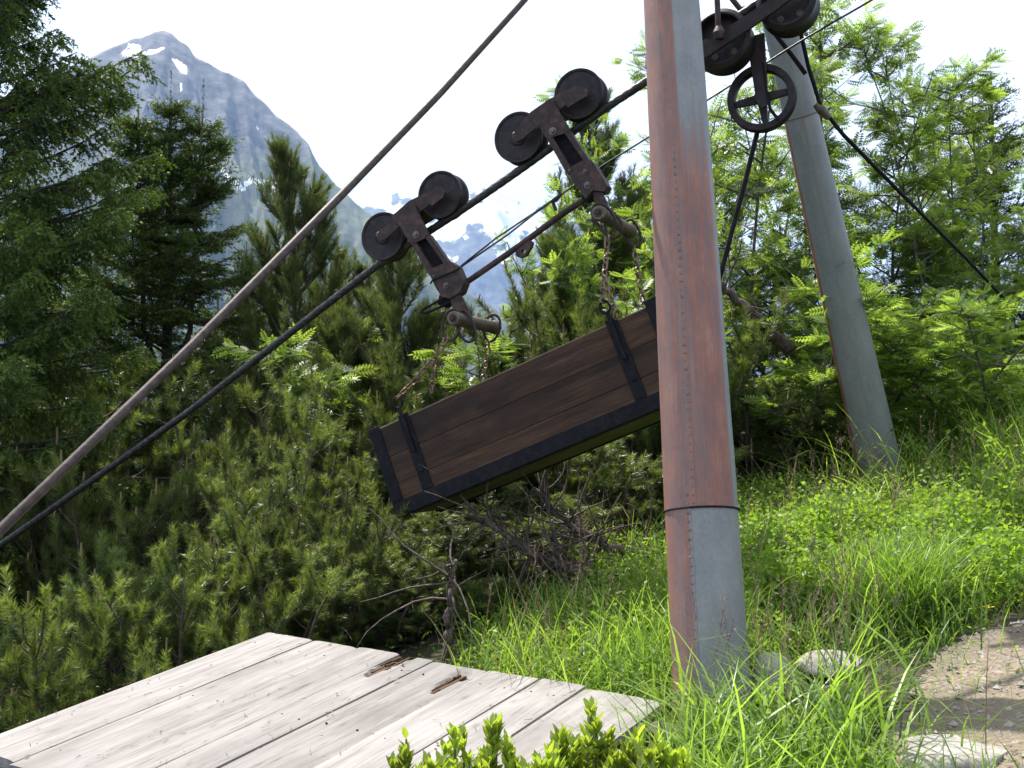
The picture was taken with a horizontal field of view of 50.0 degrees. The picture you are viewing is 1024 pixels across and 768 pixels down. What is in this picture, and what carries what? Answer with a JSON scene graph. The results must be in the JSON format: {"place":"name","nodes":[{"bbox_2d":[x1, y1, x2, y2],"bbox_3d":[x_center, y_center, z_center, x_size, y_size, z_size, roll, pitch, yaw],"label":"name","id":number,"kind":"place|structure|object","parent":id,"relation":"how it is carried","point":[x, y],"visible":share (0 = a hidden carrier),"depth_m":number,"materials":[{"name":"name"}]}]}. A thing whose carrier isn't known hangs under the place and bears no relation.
{"place":"outdoors","nodes":[
{"label":"outdoors","id":0,"kind":"place"},
{"bbox_2d":[0,30,531,493],"bbox_3d":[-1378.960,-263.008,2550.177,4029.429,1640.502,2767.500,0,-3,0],"label":"mountain ridge","id":1,"kind":"structure","parent":0,"point":[239,107],"depth_m":3038.24,"materials":[{"name":"grey stone"}]},
{"bbox_2d":[0,0,1023,310],"label":"sky","id":2,"kind":"structure","parent":0,"point":[346,75],"materials":[{"name":"white"}]},
{"bbox_2d":[348,366,1023,767],"bbox_3d":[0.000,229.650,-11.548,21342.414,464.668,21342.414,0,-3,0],"label":"ground","id":3,"kind":"structure","parent":0,"point":[429,654],"depth_m":4.22,"materials":[{"name":"green plant"}]},
{"bbox_2d":[0,324,84,527],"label":"spruce tree","id":4,"kind":"object","parent":3,"relation":"on","point":[5,339],"visible":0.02,"depth_m":9.86,"materials":[{"name":"green plant"}]},
{"bbox_2d":[0,406,90,636],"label":"mountain pine","id":5,"kind":"object","parent":3,"relation":"on","point":[27,439],"visible":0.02,"depth_m":8.77,"materials":[{"name":"green plant"}]},
{"bbox_2d":[2,278,88,441],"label":"spruce tree","id":6,"kind":"object","parent":3,"relation":"on","point":[67,301],"visible":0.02,"depth_m":11.96,"materials":[{"name":"green plant"}]},
{"bbox_2d":[0,591,116,733],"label":"mountain pine","id":7,"kind":"object","parent":3,"relation":"on","point":[75,617],"visible":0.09,"depth_m":5.50,"materials":[{"name":"green plant"}]},
{"bbox_2d":[0,352,152,607],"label":"mountain pine","id":8,"kind":"object","parent":3,"relation":"on","point":[35,533],"visible":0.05,"depth_m":7.93,"materials":[{"name":"green plant"}]},
{"bbox_2d":[9,197,181,475],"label":"spruce tree","id":9,"kind":"object","parent":3,"relation":"on","point":[74,291],"visible":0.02,"depth_m":10.88,"materials":[{"name":"green plant"}]},
{"bbox_2d":[0,335,194,497],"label":"mountain pine","id":10,"kind":"object","parent":3,"relation":"on","point":[153,392],"visible":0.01,"depth_m":9.74,"materials":[{"name":"green plant"}]},
{"bbox_2d":[0,411,198,679],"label":"mountain pine","id":11,"kind":"object","parent":3,"relation":"on","point":[58,547],"visible":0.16,"depth_m":7.59,"materials":[{"name":"green plant"}]},
{"bbox_2d":[0,464,205,711],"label":"mountain pine","id":12,"kind":"object","parent":3,"relation":"on","point":[47,572],"visible":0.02,"depth_m":7.70,"materials":[{"name":"green plant"}]},
{"bbox_2d":[0,529,220,730],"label":"mountain pine","id":13,"kind":"object","parent":3,"relation":"on","point":[29,637],"visible":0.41,"depth_m":5.01,"materials":[{"name":"green plant"}]},
{"bbox_2d":[0,0,244,727],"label":"spruce tree","id":14,"kind":"object","parent":3,"relation":"on","point":[30,231],"visible":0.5,"depth_m":8.20,"materials":[{"name":"green plant"}]},
{"bbox_2d":[36,372,267,538],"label":"mountain pine","id":15,"kind":"object","parent":3,"relation":"on","point":[216,416],"visible":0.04,"depth_m":9.08,"materials":[{"name":"green plant"}]},
{"bbox_2d":[12,426,296,630],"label":"mountain pine","id":16,"kind":"object","parent":3,"relation":"on","point":[137,535],"visible":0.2,"depth_m":7.60,"materials":[{"name":"green plant"}]},
{"bbox_2d":[51,69,281,530],"bbox_3d":[-3.151,0.193,9.844,3.318,6.220,2.953,2,-3,-34],"label":"spruce tree","id":17,"kind":"object","parent":3,"relation":"on","point":[158,234],"visible":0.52,"depth_m":9.90,"materials":[{"name":"green plant"}]},
{"bbox_2d":[58,521,323,699],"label":"mountain pine","id":18,"kind":"object","parent":3,"relation":"on","point":[208,636],"visible":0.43,"depth_m":5.25,"materials":[{"name":"green plant"}]},
{"bbox_2d":[71,355,357,579],"bbox_3d":[-2.162,0.987,8.701,2.076,2.487,1.938,-1,-3,21],"label":"mountain pine","id":19,"kind":"object","parent":3,"relation":"on","point":[188,477],"visible":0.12,"depth_m":8.43,"materials":[{"name":"green plant"}]},
{"bbox_2d":[175,296,261,471],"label":"spruce tree","id":20,"kind":"object","parent":3,"relation":"on","point":[226,336],"visible":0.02,"depth_m":11.08,"materials":[{"name":"green plant"}]},
{"bbox_2d":[177,245,269,468],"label":"spruce tree","id":21,"kind":"object","parent":3,"relation":"on","point":[222,331],"visible":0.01,"depth_m":11.21,"materials":[{"name":"green plant"}]},
{"bbox_2d":[88,516,409,673],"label":"mountain pine","id":22,"kind":"object","parent":3,"relation":"on","point":[330,590],"visible":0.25,"depth_m":5.49,"materials":[{"name":"green plant"}]},
{"bbox_2d":[188,318,326,534],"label":"stone pine","id":23,"kind":"object","parent":3,"relation":"on","point":[254,374],"visible":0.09,"depth_m":9.08,"materials":[{"name":"green plant"}]},
{"bbox_2d":[193,387,367,632],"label":"mountain pine","id":24,"kind":"object","parent":3,"relation":"on","point":[303,484],"visible":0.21,"depth_m":6.78,"materials":[{"name":"green plant"}]},
{"bbox_2d":[150,460,416,655],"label":"mountain pine","id":25,"kind":"object","parent":3,"relation":"on","point":[248,585],"visible":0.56,"depth_m":5.77,"materials":[{"name":"green plant"}]},
{"bbox_2d":[206,129,381,495],"bbox_3d":[-1.886,0.047,9.885,1.725,4.759,1.955,0,-3,0],"label":"stone pine","id":26,"kind":"object","parent":3,"relation":"on","point":[285,282],"visible":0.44,"depth_m":9.92,"materials":[{"name":"green plant"}]},
{"bbox_2d":[193,451,459,623],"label":"mountain pine","id":27,"kind":"object","parent":3,"relation":"on","point":[204,488],"visible":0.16,"depth_m":6.52,"materials":[{"name":"green plant"}]},
{"bbox_2d":[302,240,371,461],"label":"stone pine","id":28,"kind":"object","parent":3,"relation":"on","point":[312,287],"visible":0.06,"depth_m":11.40,"materials":[{"name":"green plant"}]},
{"bbox_2d":[299,279,387,486],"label":"stone pine","id":29,"kind":"object","parent":3,"relation":"on","point":[334,331],"visible":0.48,"depth_m":8.46,"materials":[{"name":"green plant"}]},
{"bbox_2d":[233,359,470,569],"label":"mountain pine","id":30,"kind":"object","parent":3,"relation":"on","point":[276,413],"visible":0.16,"depth_m":7.52,"materials":[{"name":"green plant"}]},
{"bbox_2d":[311,257,393,503],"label":"stone pine","id":31,"kind":"object","parent":3,"relation":"on","point":[359,268],"visible":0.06,"depth_m":10.07,"materials":[{"name":"green plant"}]},
{"bbox_2d":[0,633,708,767],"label":"wooden platform","id":32,"kind":"structure","parent":3,"relation":"on","point":[85,731],"depth_m":3.92,"materials":[{"name":"grey wood"}]},
{"bbox_2d":[12,643,653,766],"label":"needle litter","id":33,"kind":"object","parent":32,"relation":"on","point":[325,712],"visible":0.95,"depth_m":4.00,"materials":[{"name":"brown plant"}]},
{"bbox_2d":[252,527,506,651],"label":"mountain pine","id":34,"kind":"object","parent":3,"relation":"on","point":[392,604],"visible":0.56,"depth_m":5.84,"materials":[{"name":"green plant"}]},
{"bbox_2d":[287,247,484,483],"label":"stone pine","id":35,"kind":"object","parent":3,"relation":"on","point":[390,310],"visible":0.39,"depth_m":8.57,"materials":[{"name":"green plant"}]},
{"bbox_2d":[386,726,416,767],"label":"alpine rose shrub","id":36,"kind":"object","parent":3,"relation":"on","point":[404,758],"visible":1,"depth_m":2.54,"materials":[{"name":"green plant"}]},
{"bbox_2d":[360,347,473,519],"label":"mountain pine","id":37,"kind":"object","parent":3,"relation":"on","point":[370,379],"visible":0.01,"depth_m":8.25,"materials":[{"name":"green plant"}]},
{"bbox_2d":[210,307,625,503],"bbox_3d":[-0.434,0.388,8.323,3.019,2.132,2.872,3,-4,-44],"label":"rowan","id":38,"kind":"object","parent":3,"relation":"on","point":[294,383],"visible":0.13,"depth_m":7.85,"materials":[{"name":"green plant"}]},
{"bbox_2d":[356,508,484,662],"bbox_3d":[-0.432,1.044,5.229,0.615,0.907,0.826,0,-3,0],"label":"pine limb","id":39,"kind":"object","parent":3,"relation":"on","point":[447,617],"visible":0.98,"depth_m":5.18,"materials":[{"name":"brown plant"}]},
{"bbox_2d":[389,297,482,395],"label":"stone pine","id":40,"kind":"object","parent":3,"relation":"on","point":[448,326],"visible":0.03,"depth_m":9.84,"materials":[{"name":"green plant"}]},
{"bbox_2d":[414,750,462,767],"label":"alpine rose shrub","id":41,"kind":"object","parent":3,"relation":"on","point":[427,761],"visible":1,"depth_m":2.41,"materials":[{"name":"green plant"}]},
{"bbox_2d":[341,348,538,578],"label":"mountain pine","id":42,"kind":"object","parent":3,"relation":"on","point":[380,421],"visible":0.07,"depth_m":7.71,"materials":[{"name":"green plant"}]},
{"bbox_2d":[440,722,480,767],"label":"alpine rose shrub","id":43,"kind":"object","parent":3,"relation":"on","point":[460,742],"visible":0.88,"depth_m":2.48,"materials":[{"name":"green plant"}]},
{"bbox_2d":[336,510,586,653],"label":"mountain pine","id":44,"kind":"object","parent":3,"relation":"on","point":[465,569],"visible":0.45,"depth_m":5.90,"materials":[{"name":"green plant"}]},
{"bbox_2d":[476,712,519,767],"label":"alpine rose shrub","id":45,"kind":"object","parent":3,"relation":"on","point":[492,730],"visible":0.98,"depth_m":2.54,"materials":[{"name":"green plant"}]},
{"bbox_2d":[390,491,619,594],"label":"mountain pine","id":46,"kind":"object","parent":3,"relation":"on","point":[461,532],"visible":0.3,"depth_m":6.28,"materials":[{"name":"green plant"}]},
{"bbox_2d":[417,491,646,581],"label":"mountain pine","id":47,"kind":"object","parent":3,"relation":"on","point":[534,525],"visible":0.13,"depth_m":6.72,"materials":[{"name":"green plant"}]},
{"bbox_2d":[403,463,663,630],"bbox_3d":[0.157,0.857,5.792,1.464,1.363,0.938,0,-3,0],"label":"pine limb","id":48,"kind":"object","parent":3,"relation":"on","point":[524,548],"visible":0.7,"depth_m":5.70,"materials":[{"name":"brown plant"}]},
{"bbox_2d":[413,267,660,513],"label":"mountain pine","id":49,"kind":"object","parent":3,"relation":"on","point":[533,352],"visible":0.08,"depth_m":7.83,"materials":[{"name":"green plant"}]},
{"bbox_2d":[515,742,566,767],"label":"alpine rose shrub","id":50,"kind":"object","parent":3,"relation":"on","point":[551,760],"visible":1,"depth_m":2.44,"materials":[{"name":"green plant"}]},
{"bbox_2d":[514,198,612,354],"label":"stone pine","id":51,"kind":"object","parent":3,"relation":"on","point":[557,311],"visible":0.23,"depth_m":8.51,"materials":[{"name":"green plant"}]},
{"bbox_2d":[488,459,664,577],"bbox_3d":[0.443,0.665,6.062,0.893,1.100,1.341,-2,-4,35],"label":"pine limb","id":52,"kind":"object","parent":3,"relation":"on","point":[567,520],"visible":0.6,"depth_m":6.00,"materials":[{"name":"brown plant"}]},
{"bbox_2d":[496,435,663,543],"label":"mountain pine","id":53,"kind":"object","parent":3,"relation":"on","point":[601,463],"visible":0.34,"depth_m":6.94,"materials":[{"name":"green plant"}]},
{"bbox_2d":[544,695,623,767],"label":"alpine rose shrub","id":54,"kind":"object","parent":3,"relation":"on","point":[588,749],"visible":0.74,"depth_m":2.62,"materials":[{"name":"green plant"}]},
{"bbox_2d":[518,86,652,348],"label":"stone pine","id":55,"kind":"object","parent":3,"relation":"on","point":[603,136],"visible":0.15,"depth_m":9.43,"materials":[{"name":"green plant"}]},
{"bbox_2d":[462,441,749,544],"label":"mountain pine","id":56,"kind":"object","parent":3,"relation":"on","point":[511,494],"visible":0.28,"depth_m":6.77,"materials":[{"name":"green plant"}]},
{"bbox_2d":[491,172,728,454],"bbox_3d":[0.783,-0.146,8.657,2.031,2.680,1.932,-3,-4,44],"label":"rowan","id":57,"kind":"object","parent":3,"relation":"on","point":[576,257],"visible":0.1,"depth_m":8.14,"materials":[{"name":"green plant"}]},
{"bbox_2d":[597,735,660,767],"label":"alpine rose shrub","id":58,"kind":"object","parent":3,"relation":"on","point":[634,755],"visible":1,"depth_m":2.45,"materials":[{"name":"green plant"}]},
{"bbox_2d":[610,172,653,312],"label":"stone pine","id":59,"kind":"object","parent":3,"relation":"on","point":[646,200],"visible":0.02,"depth_m":10.48,"materials":[{"name":"green plant"}]},
{"bbox_2d":[498,260,793,518],"bbox_3d":[0.875,0.078,7.877,2.027,2.195,2.148,0,-3,-4],"label":"mountain pine","id":60,"kind":"object","parent":3,"relation":"on","point":[647,442],"visible":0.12,"depth_m":7.42,"materials":[{"name":"green plant"}]},
{"bbox_2d":[721,229,797,364],"bbox_3d":[1.643,-0.571,7.439,0.815,0.945,0.610,2,-3,-32],"label":"pine limb","id":61,"kind":"object","parent":60,"relation":"on","point":[784,344],"visible":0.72,"depth_m":7.42,"materials":[{"name":"brown plant"}]},
{"bbox_2d":[621,723,692,767],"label":"alpine rose shrub","id":62,"kind":"object","parent":3,"relation":"on","point":[668,757],"visible":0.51,"depth_m":2.58,"materials":[{"name":"green plant"}]},
{"bbox_2d":[533,70,782,454],"bbox_3d":[1.204,-0.849,9.362,2.132,3.942,2.716,-1,-3,15],"label":"rowan","id":63,"kind":"object","parent":3,"relation":"on","point":[717,155],"visible":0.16,"depth_m":9.02,"materials":[{"name":"green plant"}]},
{"bbox_2d":[349,366,1023,767],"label":"bilberry cover","id":64,"kind":"object","parent":3,"relation":"on","point":[1007,546],"visible":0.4,"depth_m":5.15,"materials":[{"name":"green plant"}]},
{"bbox_2d":[481,371,1023,751],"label":"seed stalks","id":65,"kind":"object","parent":3,"relation":"on","point":[809,606],"visible":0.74,"depth_m":4.08,"materials":[{"name":"plant"}]},
{"bbox_2d":[644,0,903,726],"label":"cableway pylon","id":66,"kind":"object","parent":3,"relation":"on","point":[703,546],"visible":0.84,"depth_m":4.31,"materials":[{"name":"metal"}]},
{"bbox_2d":[0,0,527,537],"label":"track cable","id":67,"kind":"object","parent":66,"relation":"attached to","point":[136,398],"visible":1,"depth_m":3.73,"materials":[{"name":"grey metal"}]},
{"bbox_2d":[701,0,819,75],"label":"roller battery","id":68,"kind":"object","parent":66,"relation":"attached to","point":[728,38],"visible":0.87,"depth_m":5.21,"materials":[{"name":"metal"}]},
{"bbox_2d":[0,0,755,548],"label":"track cable","id":69,"kind":"object","parent":68,"relation":"attached to","point":[406,246],"visible":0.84,"depth_m":6.31,"materials":[{"name":"black metal"}]},
{"bbox_2d":[361,171,501,342],"bbox_3d":[-0.489,-0.682,6.043,0.764,0.965,0.555,-1,-3,19],"label":"cable trolley","id":70,"kind":"object","parent":69,"relation":"hanging from","point":[441,195],"visible":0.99,"depth_m":5.96,"materials":[{"name":"metal"}]},
{"bbox_2d":[395,339,447,399],"bbox_3d":[-0.475,-0.079,5.791,0.289,0.324,0.043,0,-3,9],"label":"hanging chain","id":71,"kind":"object","parent":70,"relation":"hanging from","point":[417,377],"visible":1,"depth_m":5.79,"materials":[{"name":"metal"}]},
{"bbox_2d":[429,356,438,394],"bbox_3d":[-0.406,-0.046,5.793,0.072,0.209,0.035,-2,-4,38],"label":"hanging chain","id":72,"kind":"object","parent":70,"relation":"hanging from","point":[433,378],"visible":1,"depth_m":5.79,"materials":[{"name":"metal"}]},
{"bbox_2d":[480,340,490,381],"bbox_3d":[-0.266,-0.058,6.198,0.340,0.374,0.044,-2,-3,32],"label":"hanging chain","id":73,"kind":"object","parent":70,"relation":"hanging from","point":[485,360],"visible":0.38,"depth_m":6.13,"materials":[{"name":"metal"}]},
{"bbox_2d":[460,193,562,266],"bbox_3d":[-0.014,-0.811,5.839,0.614,0.368,0.030,-1,-3,23],"label":"tie wire","id":74,"kind":"object","parent":70,"relation":"attached to","point":[552,202],"visible":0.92,"depth_m":5.83,"materials":[{"name":"metal"}]},
{"bbox_2d":[467,198,585,283],"bbox_3d":[0.046,-0.726,5.765,0.770,0.478,0.033,-1,-3,23],"label":"spacer rod","id":75,"kind":"object","parent":70,"relation":"attached to","point":[526,244],"visible":0.92,"depth_m":5.74,"materials":[{"name":"metal"}]},
{"bbox_2d":[494,68,641,247],"bbox_3d":[0.261,-1.174,5.756,0.747,0.928,0.555,-1,-3,21],"label":"cable trolley","id":76,"kind":"object","parent":69,"relation":"hanging from","point":[521,137],"visible":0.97,"depth_m":5.67,"materials":[{"name":"metal"}]},
{"bbox_2d":[599,233,609,303],"bbox_3d":[0.454,-0.570,5.403,0.040,0.363,0.087,-1,-3,27],"label":"hanging chain","id":77,"kind":"object","parent":76,"relation":"hanging from","point":[604,270],"visible":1,"depth_m":5.41,"materials":[{"name":"metal"}]},
{"bbox_2d":[369,296,660,517],"bbox_3d":[0.130,0.112,5.763,1.718,0.600,0.553,-24,-12,21],"label":"cargo box","id":78,"kind":"object","parent":77,"relation":"hanging from","point":[592,390],"visible":0.82,"depth_m":5.54,"materials":[{"name":"brown wood"}]},
{"bbox_2d":[602,275,619,319],"bbox_3d":[0.478,-0.424,5.355,0.095,0.228,0.032,-2,-3,30],"label":"hanging chain","id":79,"kind":"object","parent":77,"relation":"hanging from","point":[611,297],"visible":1,"depth_m":5.35,"materials":[{"name":"metal"}]},
{"bbox_2d":[632,246,645,311],"bbox_3d":[0.670,-0.541,5.809,0.062,0.383,0.102,2,-4,-37],"label":"hanging chain","id":80,"kind":"object","parent":76,"relation":"hanging from","point":[639,273],"visible":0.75,"depth_m":5.80,"materials":[{"name":"metal"}]},
{"bbox_2d":[727,33,796,132],"bbox_3d":[1.220,-1.483,5.368,0.331,0.507,0.114,-1,-3,24],"label":"spoked pulley","id":81,"kind":"object","parent":68,"relation":"attached to","point":[759,69],"visible":0.99,"depth_m":5.33,"materials":[{"name":"metal"}]},
{"bbox_2d":[562,0,872,193],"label":"haul rope","id":82,"kind":"object","parent":81,"relation":"attached to","point":[768,61],"visible":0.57,"depth_m":5.44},
{"bbox_2d":[720,133,759,280],"bbox_3d":[1.093,-0.781,5.443,0.280,0.928,0.024,-1,-3,23],"label":"stay rope","id":83,"kind":"object","parent":81,"relation":"hanging from","point":[739,202],"visible":0.74,"depth_m":5.43,"materials":[{"name":"black metal"}]},
{"bbox_2d":[774,34,1023,319],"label":"guy cable","id":84,"kind":"object","parent":66,"relation":"attached to","point":[820,108],"visible":0.91,"depth_m":5.67,"materials":[{"name":"black metal"}]},
{"bbox_2d":[751,652,797,703],"bbox_3d":[0.960,1.091,4.032,0.178,0.208,0.158,0,-3,0],"label":"stone","id":85,"kind":"object","parent":3,"relation":"on","point":[770,672],"visible":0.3,"depth_m":3.98,"materials":[{"name":"grey stone"}]},
{"bbox_2d":[655,360,897,486],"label":"mountain pine","id":86,"kind":"object","parent":3,"relation":"on","point":[747,418],"visible":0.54,"depth_m":7.50,"materials":[{"name":"green plant"}]},
{"bbox_2d":[738,360,845,462],"bbox_3d":[2.070,0.168,7.646,1.162,0.770,0.831,0,-3,0],"label":"pine limb","id":87,"kind":"object","parent":3,"relation":"on","point":[820,409],"visible":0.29,"depth_m":7.59,"materials":[{"name":"brown plant"}]},
{"bbox_2d":[607,30,988,372],"bbox_3d":[2.747,-1.296,9.995,3.524,4.200,1.981,0,-3,-8],"label":"rowan","id":88,"kind":"object","parent":3,"relation":"on","point":[779,162],"visible":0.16,"depth_m":9.95,"materials":[{"name":"green plant"}]},
{"bbox_2d":[708,0,890,472],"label":"rowan","id":89,"kind":"object","parent":3,"relation":"on","point":[802,268],"visible":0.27,"depth_m":8.88,"materials":[{"name":"green plant"}]},
{"bbox_2d":[596,226,1023,494],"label":"rowan","id":90,"kind":"object","parent":3,"relation":"on","point":[873,300],"visible":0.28,"depth_m":7.24,"materials":[{"name":"green plant"}]},
{"bbox_2d":[796,650,865,677],"bbox_3d":[1.190,1.046,4.095,0.255,0.097,0.182,0,-3,0],"label":"stone","id":91,"kind":"object","parent":3,"relation":"on","point":[814,659],"visible":0.34,"depth_m":4.06,"materials":[{"name":"grey stone"}]},
{"bbox_2d":[724,287,999,452],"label":"rowan","id":92,"kind":"object","parent":3,"relation":"on","point":[909,311],"visible":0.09,"depth_m":7.66,"materials":[{"name":"green plant"}]},
{"bbox_2d":[725,270,1023,458],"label":"rowan","id":93,"kind":"object","parent":3,"relation":"on","point":[808,293],"visible":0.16,"depth_m":7.66,"materials":[{"name":"green plant"}]},
{"bbox_2d":[768,57,1023,378],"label":"rowan","id":94,"kind":"object","parent":3,"relation":"on","point":[852,201],"visible":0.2,"depth_m":9.53,"materials":[{"name":"green plant"}]},
{"bbox_2d":[814,0,1020,394],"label":"rowan","id":95,"kind":"object","parent":3,"relation":"on","point":[915,180],"visible":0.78,"depth_m":9.18,"materials":[{"name":"green plant"}]},
{"bbox_2d":[848,20,1023,373],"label":"rowan","id":96,"kind":"object","parent":3,"relation":"on","point":[964,159],"visible":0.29,"depth_m":9.56,"materials":[{"name":"green plant"}]},
{"bbox_2d":[861,283,1023,443],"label":"rowan","id":97,"kind":"object","parent":3,"relation":"on","point":[985,348],"visible":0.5,"depth_m":6.98,"materials":[{"name":"green plant"}]},
{"bbox_2d":[881,163,1023,382],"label":"rowan","id":98,"kind":"object","parent":3,"relation":"on","point":[1018,265],"visible":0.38,"depth_m":8.69,"materials":[{"name":"green plant"}]},
{"bbox_2d":[900,47,1023,383],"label":"rowan","id":99,"kind":"object","parent":3,"relation":"on","point":[992,109],"visible":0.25,"depth_m":10.51,"materials":[{"name":"green plant"}]},
{"bbox_2d":[353,188,1021,397],"bbox_3d":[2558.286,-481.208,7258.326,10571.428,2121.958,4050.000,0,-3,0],"label":"snow mountain","id":100,"kind":"structure","parent":0,"point":[464,237],"depth_m":7792.70,"materials":[{"name":"white snow"}]},
{"bbox_2d":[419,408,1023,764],"bbox_3d":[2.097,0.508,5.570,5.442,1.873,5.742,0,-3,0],"label":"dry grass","id":101,"kind":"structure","parent":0,"point":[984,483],"depth_m":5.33,"materials":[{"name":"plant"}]},
{"bbox_2d":[869,620,1023,767],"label":"path","id":102,"kind":"structure","parent":0,"point":[1016,713],"depth_m":3.60,"materials":[{"name":"beige gravel"}]},
{"bbox_2d":[863,619,1023,767],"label":"grit","id":103,"kind":"object","parent":102,"relation":"on","point":[952,723],"visible":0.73,"depth_m":3.62,"materials":[{"name":"gravel"}]},
{"bbox_2d":[900,734,1007,767],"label":"flat stone","id":104,"kind":"object","parent":102,"relation":"on","point":[931,740],"visible":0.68,"depth_m":3.14,"materials":[{"name":"grey stone"}]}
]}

